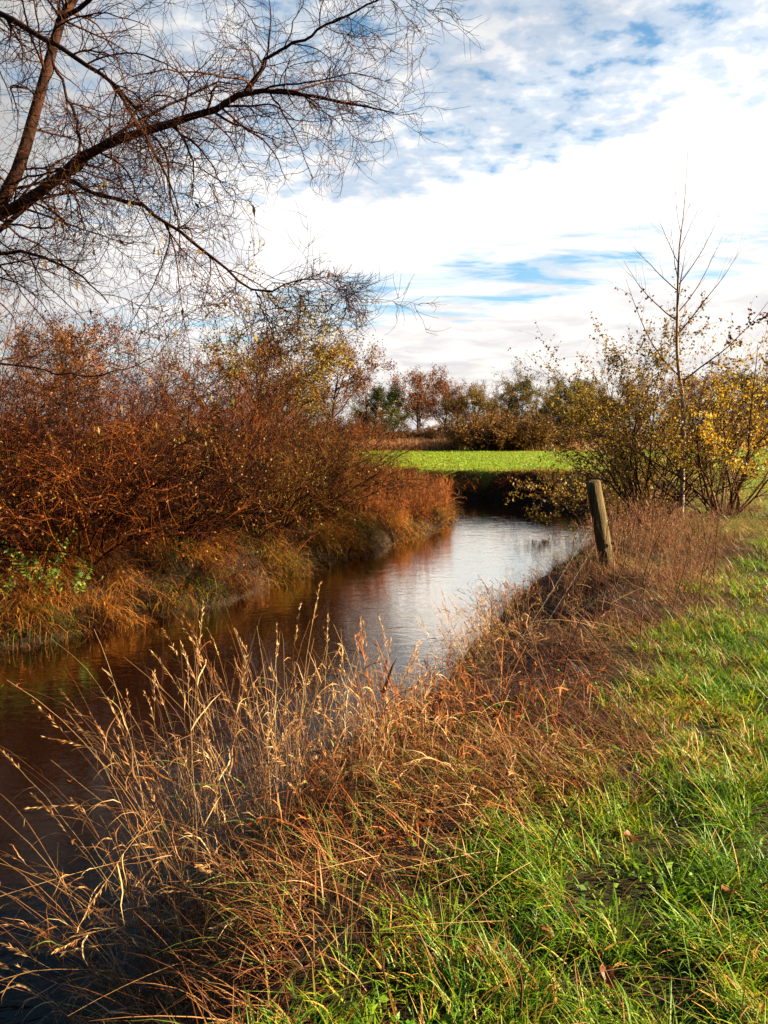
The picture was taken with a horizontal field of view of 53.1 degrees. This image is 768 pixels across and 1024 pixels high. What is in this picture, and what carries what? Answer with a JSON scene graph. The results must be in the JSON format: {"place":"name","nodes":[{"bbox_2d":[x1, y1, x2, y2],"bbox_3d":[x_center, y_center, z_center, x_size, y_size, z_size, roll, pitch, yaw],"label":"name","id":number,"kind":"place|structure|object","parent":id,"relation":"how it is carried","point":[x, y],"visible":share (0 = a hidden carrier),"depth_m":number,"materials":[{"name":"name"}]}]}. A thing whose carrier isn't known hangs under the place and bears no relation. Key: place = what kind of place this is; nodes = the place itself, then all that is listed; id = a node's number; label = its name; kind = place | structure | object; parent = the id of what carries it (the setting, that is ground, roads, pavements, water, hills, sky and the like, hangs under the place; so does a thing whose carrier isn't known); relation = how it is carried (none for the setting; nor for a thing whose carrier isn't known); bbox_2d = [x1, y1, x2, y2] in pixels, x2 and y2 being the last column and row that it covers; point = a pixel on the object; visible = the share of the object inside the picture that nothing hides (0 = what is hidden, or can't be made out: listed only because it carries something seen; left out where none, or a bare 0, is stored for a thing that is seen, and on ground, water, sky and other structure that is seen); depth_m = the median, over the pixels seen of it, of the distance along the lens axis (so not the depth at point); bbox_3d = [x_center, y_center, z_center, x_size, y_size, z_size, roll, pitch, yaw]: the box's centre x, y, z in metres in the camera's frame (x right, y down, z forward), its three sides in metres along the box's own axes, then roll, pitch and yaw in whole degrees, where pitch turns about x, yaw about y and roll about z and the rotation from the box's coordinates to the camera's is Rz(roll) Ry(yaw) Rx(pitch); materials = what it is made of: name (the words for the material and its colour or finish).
{"place":"outdoors","nodes":[
{"label":"outdoors","id":0,"kind":"place"},
{"bbox_2d":[0,500,613,1023],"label":"river water","id":1,"kind":"structure","parent":0,"point":[396,588],"depth_m":8.39,"materials":[{"name":"black liquid"}]},
{"bbox_2d":[0,432,767,1023],"bbox_3d":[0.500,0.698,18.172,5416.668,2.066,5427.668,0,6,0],"label":"ground","id":2,"kind":"structure","parent":0,"point":[582,878],"depth_m":3.21,"materials":[{"name":"plant"}]},
{"bbox_2d":[0,555,27,601],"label":"nettle plant","id":3,"kind":"object","parent":2,"relation":"on","point":[8,582],"visible":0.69,"depth_m":10.84,"materials":[{"name":"green plant"}]},
{"bbox_2d":[2,531,76,578],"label":"nettle plant","id":4,"kind":"object","parent":2,"relation":"on","point":[63,546],"visible":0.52,"depth_m":11.65,"materials":[{"name":"green plant"}]},
{"bbox_2d":[18,548,61,599],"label":"nettle plant","id":5,"kind":"object","parent":2,"relation":"on","point":[30,577],"visible":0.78,"depth_m":11.18,"materials":[{"name":"green plant"}]},
{"bbox_2d":[29,553,94,604],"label":"nettle plant","id":6,"kind":"object","parent":2,"relation":"on","point":[81,573],"visible":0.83,"depth_m":11.30,"materials":[{"name":"green plant"}]},
{"bbox_2d":[3,309,136,414],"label":"oak tree","id":7,"kind":"object","parent":2,"relation":"on","point":[91,341],"visible":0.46,"depth_m":60.06,"materials":[{"name":"brown plant"}]},
{"bbox_2d":[0,288,191,487],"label":"scrub bush","id":8,"kind":"object","parent":2,"relation":"on","point":[1,349],"visible":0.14,"depth_m":19.10,"materials":[{"name":"brown plant"}]},
{"bbox_2d":[0,346,194,533],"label":"scrub bush","id":9,"kind":"object","parent":2,"relation":"on","point":[22,419],"visible":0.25,"depth_m":13.96,"materials":[{"name":"brown plant"}]},
{"bbox_2d":[0,360,201,686],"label":"scrub bush","id":10,"kind":"object","parent":2,"relation":"on","point":[2,491],"visible":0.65,"depth_m":10.93,"materials":[{"name":"brown plant"}]},
{"bbox_2d":[0,749,229,1023],"bbox_3d":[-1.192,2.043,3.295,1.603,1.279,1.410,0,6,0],"label":"tall dry grass","id":11,"kind":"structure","parent":2,"relation":"on","point":[44,934],"depth_m":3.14,"materials":[{"name":"plant"}]},
{"bbox_2d":[0,290,267,499],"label":"scrub bush","id":12,"kind":"object","parent":2,"relation":"on","point":[145,389],"visible":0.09,"depth_m":22.34,"materials":[{"name":"brown plant"}]},
{"bbox_2d":[0,294,317,523],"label":"scrub bush","id":13,"kind":"object","parent":2,"relation":"on","point":[116,403],"visible":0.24,"depth_m":15.56,"materials":[{"name":"brown plant"}]},
{"bbox_2d":[0,311,320,595],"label":"scrub bush","id":14,"kind":"object","parent":2,"relation":"on","point":[123,507],"visible":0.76,"depth_m":11.85,"materials":[{"name":"brown plant"}]},
{"bbox_2d":[0,342,344,562],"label":"scrub bush","id":15,"kind":"object","parent":2,"relation":"on","point":[198,497],"visible":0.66,"depth_m":13.32,"materials":[{"name":"brown plant"}]},
{"bbox_2d":[0,338,364,540],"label":"scrub bush","id":16,"kind":"object","parent":2,"relation":"on","point":[183,435],"visible":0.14,"depth_m":16.87,"materials":[{"name":"brown plant"}]},
{"bbox_2d":[62,340,334,484],"bbox_3d":[-6.208,-3.276,25.918,9.350,5.318,10.467,1,6,14],"label":"scrub bush","id":17,"kind":"object","parent":2,"relation":"on","point":[227,401],"visible":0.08,"depth_m":25.00,"materials":[{"name":"brown plant"}]},
{"bbox_2d":[0,582,422,1016],"bbox_3d":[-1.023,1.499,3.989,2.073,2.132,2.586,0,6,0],"label":"tall dry grass","id":18,"kind":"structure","parent":2,"relation":"on","point":[159,867],"depth_m":3.93,"materials":[{"name":"plant"}]},
{"bbox_2d":[0,476,468,654],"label":"bank grass","id":19,"kind":"structure","parent":2,"relation":"on","point":[375,522],"depth_m":12.99,"materials":[{"name":"plant"}]},
{"bbox_2d":[99,347,380,500],"bbox_3d":[-3.619,-2.230,20.678,7.609,4.328,8.518,4,7,33],"label":"scrub bush","id":20,"kind":"object","parent":2,"relation":"on","point":[284,402],"visible":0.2,"depth_m":20.32,"materials":[{"name":"brown plant"}]},
{"bbox_2d":[0,0,489,516],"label":"overhanging tree","id":21,"kind":"object","parent":2,"relation":"on","point":[148,126],"visible":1,"depth_m":7.56,"materials":[{"name":"brown plant"}]},
{"bbox_2d":[190,323,310,411],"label":"oak tree","id":22,"kind":"object","parent":2,"relation":"on","point":[258,353],"visible":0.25,"depth_m":67.94,"materials":[{"name":"brown plant"}]},
{"bbox_2d":[126,229,385,466],"bbox_3d":[-4.376,-5.205,27.875,8.536,8.568,7.166,-1,6,-8],"label":"feathery tree","id":23,"kind":"object","parent":2,"relation":"on","point":[301,374],"visible":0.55,"depth_m":26.73,"materials":[{"name":"brown plant"}]},
{"bbox_2d":[88,355,455,578],"bbox_3d":[-2.315,-1.200,16.392,7.630,4.378,7.658,-2,6,-22],"label":"scrub bush","id":24,"kind":"object","parent":2,"relation":"on","point":[302,496],"visible":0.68,"depth_m":15.39,"materials":[{"name":"brown plant"}]},
{"bbox_2d":[202,363,418,497],"bbox_3d":[-2.718,-2.200,23.599,7.264,5.001,8.132,1,6,6],"label":"scrub bush","id":25,"kind":"object","parent":2,"relation":"on","point":[383,442],"visible":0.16,"depth_m":23.86,"materials":[{"name":"brown plant"}]},
{"bbox_2d":[179,382,451,523],"bbox_3d":[-1.618,-1.442,18.763,6.858,3.484,6.126,5,8,38],"label":"scrub bush","id":26,"kind":"object","parent":2,"relation":"on","point":[338,465],"visible":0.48,"depth_m":18.23,"materials":[{"name":"brown plant"}]},
{"bbox_2d":[139,615,520,859],"bbox_3d":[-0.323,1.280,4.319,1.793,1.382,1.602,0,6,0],"label":"tall dry grass","id":27,"kind":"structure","parent":2,"relation":"on","point":[388,721],"depth_m":4.15,"materials":[{"name":"plant"}]},
{"bbox_2d":[298,337,396,429],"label":"oak tree","id":28,"kind":"object","parent":2,"relation":"on","point":[359,372],"visible":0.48,"depth_m":71.66,"materials":[{"name":"brown plant"}]},
{"bbox_2d":[303,412,404,439],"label":"brown bush","id":29,"kind":"object","parent":2,"relation":"on","point":[364,424],"visible":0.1,"depth_m":76.57,"materials":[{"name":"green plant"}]},
{"bbox_2d":[256,389,459,512],"bbox_3d":[-1.300,-1.577,20.481,6.006,3.434,5.985,5,8,42],"label":"scrub bush","id":30,"kind":"object","parent":2,"relation":"on","point":[366,482],"visible":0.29,"depth_m":20.46,"materials":[{"name":"brown plant"}]},
{"bbox_2d":[329,470,395,521],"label":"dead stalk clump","id":31,"kind":"object","parent":2,"relation":"on","point":[377,502],"visible":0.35,"depth_m":20.35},
{"bbox_2d":[342,368,386,421],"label":"bare tree","id":32,"kind":"object","parent":2,"relation":"on","point":[358,396],"visible":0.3,"depth_m":103.70,"materials":[{"name":"brown plant"}]},
{"bbox_2d":[355,382,405,431],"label":"evergreen tree","id":33,"kind":"object","parent":2,"relation":"on","point":[379,394],"visible":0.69,"depth_m":98.73,"materials":[{"name":"green plant"}]},
{"bbox_2d":[373,900,391,1006],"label":"dead weed","id":34,"kind":"object","parent":2,"relation":"on","point":[382,966],"visible":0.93,"depth_m":2.16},
{"bbox_2d":[243,715,530,879],"bbox_3d":[-0.037,1.392,3.559,1.260,0.754,1.280,-3,7,-26],"label":"dead stalk tangle","id":35,"kind":"object","parent":2,"relation":"on","point":[382,784],"visible":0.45,"depth_m":3.46,"materials":[{"name":"plant"}]},
{"bbox_2d":[371,389,414,432],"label":"evergreen tree","id":36,"kind":"object","parent":2,"relation":"on","point":[403,419],"visible":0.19,"depth_m":126.37,"materials":[{"name":"green plant"}]},
{"bbox_2d":[365,487,421,523],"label":"dead stalk clump","id":37,"kind":"object","parent":2,"relation":"on","point":[396,510],"visible":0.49,"depth_m":20.87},
{"bbox_2d":[48,479,767,1023],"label":"matted dry grass","id":38,"kind":"structure","parent":2,"relation":"on","point":[280,905],"depth_m":3.58,"materials":[{"name":"plant"}]},
{"bbox_2d":[383,471,440,520],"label":"dead stalk clump","id":39,"kind":"object","parent":2,"relation":"on","point":[418,507],"visible":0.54,"depth_m":22.41,"materials":[{"name":"plant"}]},
{"bbox_2d":[382,363,454,427],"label":"oak tree","id":40,"kind":"object","parent":2,"relation":"on","point":[419,380],"visible":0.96,"depth_m":100.86,"materials":[{"name":"brown plant"}]},
{"bbox_2d":[392,478,444,512],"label":"dead stalk clump","id":41,"kind":"object","parent":2,"relation":"on","point":[439,490],"visible":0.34,"depth_m":23.51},
{"bbox_2d":[400,388,439,424],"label":"oak tree","id":42,"kind":"object","parent":2,"relation":"on","point":[423,417],"visible":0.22,"depth_m":136.23,"materials":[{"name":"brown plant"}]},
{"bbox_2d":[337,633,506,792],"bbox_3d":[0.168,1.205,4.493,0.787,0.987,0.983,-5,8,-39],"label":"dead dock","id":43,"kind":"object","parent":2,"relation":"on","point":[441,695],"visible":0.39,"depth_m":4.44,"materials":[{"name":"plant"}]},
{"bbox_2d":[184,464,660,528],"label":"bank grass","id":44,"kind":"structure","parent":2,"relation":"on","point":[511,479],"depth_m":31.76,"materials":[{"name":"plant"}]},
{"bbox_2d":[405,422,450,441],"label":"undergrowth bush","id":45,"kind":"object","parent":2,"relation":"on","point":[429,434],"visible":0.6,"depth_m":96.13,"materials":[{"name":"brown plant"}]},
{"bbox_2d":[93,449,767,473],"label":"meadow grass","id":46,"kind":"structure","parent":2,"relation":"on","point":[471,463],"depth_m":45.12,"materials":[{"name":"plant"}]},
{"bbox_2d":[414,471,457,512],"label":"dead stalk clump","id":47,"kind":"object","parent":2,"relation":"on","point":[447,503],"visible":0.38,"depth_m":24.72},
{"bbox_2d":[419,375,485,429],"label":"oak tree","id":48,"kind":"object","parent":2,"relation":"on","point":[435,412],"visible":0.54,"depth_m":106.21,"materials":[{"name":"brown plant"}]},
{"bbox_2d":[145,436,767,450],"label":"reed bed","id":49,"kind":"object","parent":2,"relation":"on","point":[428,445],"visible":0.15,"depth_m":67.61,"materials":[{"name":"plant"}]},
{"bbox_2d":[383,585,541,685],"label":"tall dry grass","id":50,"kind":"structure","parent":2,"relation":"on","point":[480,647],"depth_m":7.60,"materials":[{"name":"plant"}]},
{"bbox_2d":[439,380,499,424],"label":"alder tree","id":51,"kind":"object","parent":2,"relation":"on","point":[476,401],"visible":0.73,"depth_m":101.75,"materials":[{"name":"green plant"}]},
{"bbox_2d":[412,651,555,712],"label":"tall dry grass","id":52,"kind":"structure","parent":2,"relation":"on","point":[473,673],"depth_m":5.87,"materials":[{"name":"plant"}]},
{"bbox_2d":[325,699,651,843],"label":"tall dry grass","id":53,"kind":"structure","parent":2,"relation":"on","point":[438,785],"depth_m":3.61,"materials":[{"name":"plant"}]},
{"bbox_2d":[469,392,507,421],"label":"alder tree","id":54,"kind":"object","parent":2,"relation":"on","point":[488,408],"visible":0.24,"depth_m":129.59,"materials":[{"name":"green plant"}]},
{"bbox_2d":[428,403,561,450],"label":"round bush","id":55,"kind":"object","parent":2,"relation":"on","point":[480,432],"visible":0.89,"depth_m":66.56,"materials":[{"name":"beige plant"}]},
{"bbox_2d":[386,637,617,753],"bbox_3d":[0.688,1.131,4.594,1.432,0.732,1.379,0,6,0],"label":"dead stalk tangle","id":56,"kind":"object","parent":2,"relation":"on","point":[533,691],"visible":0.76,"depth_m":4.54,"materials":[{"name":"plant"}]},
{"bbox_2d":[238,464,767,1023],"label":"meadow grass","id":57,"kind":"structure","parent":2,"relation":"on","point":[738,990],"depth_m":2.75,"materials":[{"name":"plant"}]},
{"bbox_2d":[461,945,483,960],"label":"fallen leaf","id":58,"kind":"object","parent":57,"relation":"on","point":[471,949],"visible":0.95,"depth_m":2.36,"materials":[{"name":"brown plant"}]},
{"bbox_2d":[600,964,614,988],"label":"fallen leaf","id":59,"kind":"object","parent":57,"relation":"on","point":[610,972],"visible":0.92,"depth_m":2.28,"materials":[{"name":"brown plant"}]},
{"bbox_2d":[455,575,563,654],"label":"tall dry grass","id":60,"kind":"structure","parent":2,"relation":"on","point":[506,612],"depth_m":8.86,"materials":[{"name":"plant"}]},
{"bbox_2d":[487,360,540,420],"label":"bare tree","id":61,"kind":"object","parent":2,"relation":"on","point":[509,393],"visible":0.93,"depth_m":100.60,"materials":[{"name":"brown plant"}]},
{"bbox_2d":[457,577,572,629],"bbox_3d":[1.708,1.214,9.623,1.677,0.987,1.888,-4,7,-35],"label":"faded stalk clump","id":62,"kind":"object","parent":2,"relation":"on","point":[487,591],"visible":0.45,"depth_m":9.61,"materials":[{"name":"plant"}]},
{"bbox_2d":[488,377,541,421],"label":"tree","id":63,"kind":"object","parent":2,"relation":"on","point":[516,399],"visible":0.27,"depth_m":103.49,"materials":[{"name":"green plant"}]},
{"bbox_2d":[489,933,540,1022],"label":"dead weed","id":64,"kind":"object","parent":2,"relation":"on","point":[520,1006],"visible":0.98,"depth_m":2.06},
{"bbox_2d":[414,666,619,793],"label":"tall dry grass","id":65,"kind":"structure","parent":2,"relation":"on","point":[522,766],"depth_m":3.84,"materials":[{"name":"plant"}]},
{"bbox_2d":[477,574,559,616],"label":"faded stalk clump","id":66,"kind":"object","parent":2,"relation":"on","point":[512,595],"visible":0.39,"depth_m":10.23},
{"bbox_2d":[472,595,582,656],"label":"tall dry grass","id":67,"kind":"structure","parent":2,"relation":"on","point":[523,640],"depth_m":7.59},
{"bbox_2d":[476,414,584,450],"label":"round bush","id":68,"kind":"object","parent":2,"relation":"on","point":[541,438],"visible":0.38,"depth_m":67.63,"materials":[{"name":"beige plant"}]},
{"bbox_2d":[524,594,560,716],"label":"dead weed","id":69,"kind":"object","parent":2,"relation":"on","point":[540,656],"visible":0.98,"depth_m":4.58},
{"bbox_2d":[521,380,570,431],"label":"birch tree","id":70,"kind":"object","parent":2,"relation":"on","point":[540,411],"visible":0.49,"depth_m":99.20,"materials":[{"name":"green plant"}]},
{"bbox_2d":[526,565,571,591],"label":"faded stalk clump","id":71,"kind":"object","parent":2,"relation":"on","point":[533,583],"visible":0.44,"depth_m":11.48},
{"bbox_2d":[469,592,646,670],"bbox_3d":[1.490,1.061,6.419,1.338,0.765,1.404,-3,7,-27],"label":"dead stalk tangle","id":72,"kind":"object","parent":2,"relation":"on","point":[526,624],"visible":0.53,"depth_m":6.55,"materials":[{"name":"plant"}]},
{"bbox_2d":[353,568,767,1023],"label":"meadow weeds","id":73,"kind":"object","parent":2,"relation":"on","point":[447,1017],"visible":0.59,"depth_m":2.79,"materials":[{"name":"green plant"}]},
{"bbox_2d":[539,368,605,428],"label":"birch tree","id":74,"kind":"object","parent":2,"relation":"on","point":[583,391],"visible":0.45,"depth_m":97.85,"materials":[{"name":"green plant"}]},
{"bbox_2d":[548,777,603,867],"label":"dead weed","id":75,"kind":"object","parent":2,"relation":"on","point":[566,819],"visible":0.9,"depth_m":2.90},
{"bbox_2d":[549,374,606,428],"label":"tree","id":76,"kind":"object","parent":2,"relation":"on","point":[559,392],"visible":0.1,"depth_m":102.47,"materials":[{"name":"green plant"}]},
{"bbox_2d":[562,587,602,685],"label":"dead weed","id":77,"kind":"object","parent":2,"relation":"on","point":[573,638],"visible":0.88,"depth_m":5.12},
{"bbox_2d":[550,551,626,598],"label":"faded stalk clump","id":78,"kind":"object","parent":2,"relation":"on","point":[581,583],"visible":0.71,"depth_m":9.11,"materials":[{"name":"plant"}]},
{"bbox_2d":[586,479,614,573],"bbox_3d":[2.742,0.245,9.627,0.435,1.301,0.239,0,6,0],"label":"fence post","id":79,"kind":"object","parent":2,"relation":"on","point":[596,501],"visible":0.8,"depth_m":9.56,"materials":[{"name":"brown wood"}]},
{"bbox_2d":[574,511,639,546],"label":"faded stalk clump","id":80,"kind":"object","parent":2,"relation":"on","point":[608,524],"visible":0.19,"depth_m":15.05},
{"bbox_2d":[585,377,634,428],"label":"birch tree","id":81,"kind":"object","parent":2,"relation":"on","point":[606,416],"visible":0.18,"depth_m":100.56,"materials":[{"name":"green plant"}]},
{"bbox_2d":[571,509,669,565],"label":"faded stalk clump","id":82,"kind":"object","parent":2,"relation":"on","point":[615,546],"visible":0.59,"depth_m":10.46,"materials":[{"name":"plant"}]},
{"bbox_2d":[584,489,674,540],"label":"faded stalk clump","id":83,"kind":"object","parent":2,"relation":"on","point":[612,511],"visible":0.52,"depth_m":13.27,"materials":[{"name":"plant"}]},
{"bbox_2d":[503,408,757,519],"bbox_3d":[7.947,-1.248,24.714,7.936,4.349,6.458,-3,7,-24],"label":"bush","id":84,"kind":"object","parent":2,"relation":"on","point":[539,475],"visible":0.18,"depth_m":24.93,"materials":[{"name":"green plant"}]},
{"bbox_2d":[506,425,767,544],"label":"bush","id":85,"kind":"object","parent":2,"relation":"on","point":[568,498],"visible":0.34,"depth_m":21.12,"materials":[{"name":"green plant"}]},
{"bbox_2d":[613,374,661,427],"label":"alder tree","id":86,"kind":"object","parent":2,"relation":"on","point":[633,399],"visible":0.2,"depth_m":101.92,"materials":[{"name":"green plant"}]},
{"bbox_2d":[508,269,767,522],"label":"olive bush","id":87,"kind":"object","parent":2,"relation":"on","point":[613,460],"visible":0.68,"depth_m":16.71,"materials":[{"name":"green plant"}]},
{"bbox_2d":[525,328,767,514],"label":"yellow bush","id":88,"kind":"object","parent":2,"relation":"on","point":[677,441],"visible":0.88,"depth_m":15.61,"materials":[{"name":"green plant"}]},
{"bbox_2d":[633,550,659,668],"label":"dead weed","id":89,"kind":"object","parent":2,"relation":"on","point":[642,609],"visible":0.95,"depth_m":5.68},
{"bbox_2d":[610,498,697,534],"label":"faded stalk clump","id":90,"kind":"object","parent":2,"relation":"on","point":[673,512],"visible":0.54,"depth_m":12.97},
{"bbox_2d":[614,505,695,550],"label":"faded stalk clump","id":91,"kind":"object","parent":2,"relation":"on","point":[665,531],"visible":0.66,"depth_m":11.03,"materials":[{"name":"plant"}]},
{"bbox_2d":[616,553,696,584],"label":"faded stalk clump","id":92,"kind":"object","parent":2,"relation":"on","point":[633,574],"visible":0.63,"depth_m":8.78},
{"bbox_2d":[633,497,710,524],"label":"faded stalk clump","id":93,"kind":"object","parent":2,"relation":"on","point":[671,511],"visible":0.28,"depth_m":14.59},
{"bbox_2d":[635,551,739,598],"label":"faded stalk clump","id":94,"kind":"object","parent":2,"relation":"on","point":[691,581],"visible":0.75,"depth_m":8.05,"materials":[{"name":"plant"}]},
{"bbox_2d":[655,369,720,417],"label":"oak tree","id":95,"kind":"object","parent":2,"relation":"on","point":[700,390],"visible":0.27,"depth_m":97.66,"materials":[{"name":"brown plant"}]},
{"bbox_2d":[612,153,767,513],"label":"birch sapling","id":96,"kind":"object","parent":2,"relation":"on","point":[683,434],"visible":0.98,"depth_m":16.00,"materials":[{"name":"brown plant"}]},
{"bbox_2d":[659,543,723,580],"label":"faded stalk clump","id":97,"kind":"object","parent":2,"relation":"on","point":[667,551],"visible":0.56,"depth_m":8.99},
{"bbox_2d":[657,531,726,566],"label":"faded stalk clump","id":98,"kind":"object","parent":2,"relation":"on","point":[712,545],"visible":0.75,"depth_m":9.99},
{"bbox_2d":[644,517,740,550],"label":"faded stalk clump","id":99,"kind":"object","parent":2,"relation":"on","point":[691,535],"visible":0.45,"depth_m":11.31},
{"bbox_2d":[654,505,740,541],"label":"faded stalk clump","id":100,"kind":"object","parent":2,"relation":"on","point":[703,517],"visible":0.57,"depth_m":12.09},
{"bbox_2d":[661,502,734,529],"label":"faded stalk clump","id":101,"kind":"object","parent":2,"relation":"on","point":[700,515],"visible":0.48,"depth_m":13.96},
{"bbox_2d":[700,491,766,518],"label":"faded stalk clump","id":102,"kind":"object","parent":2,"relation":"on","point":[729,500],"visible":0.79,"depth_m":15.47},
{"bbox_2d":[710,369,767,433],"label":"tree","id":103,"kind":"object","parent":2,"relation":"on","point":[732,412],"visible":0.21,"depth_m":96.03,"materials":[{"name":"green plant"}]},
{"bbox_2d":[0,0,767,431],"label":"sky","id":104,"kind":"structure","parent":0,"point":[581,115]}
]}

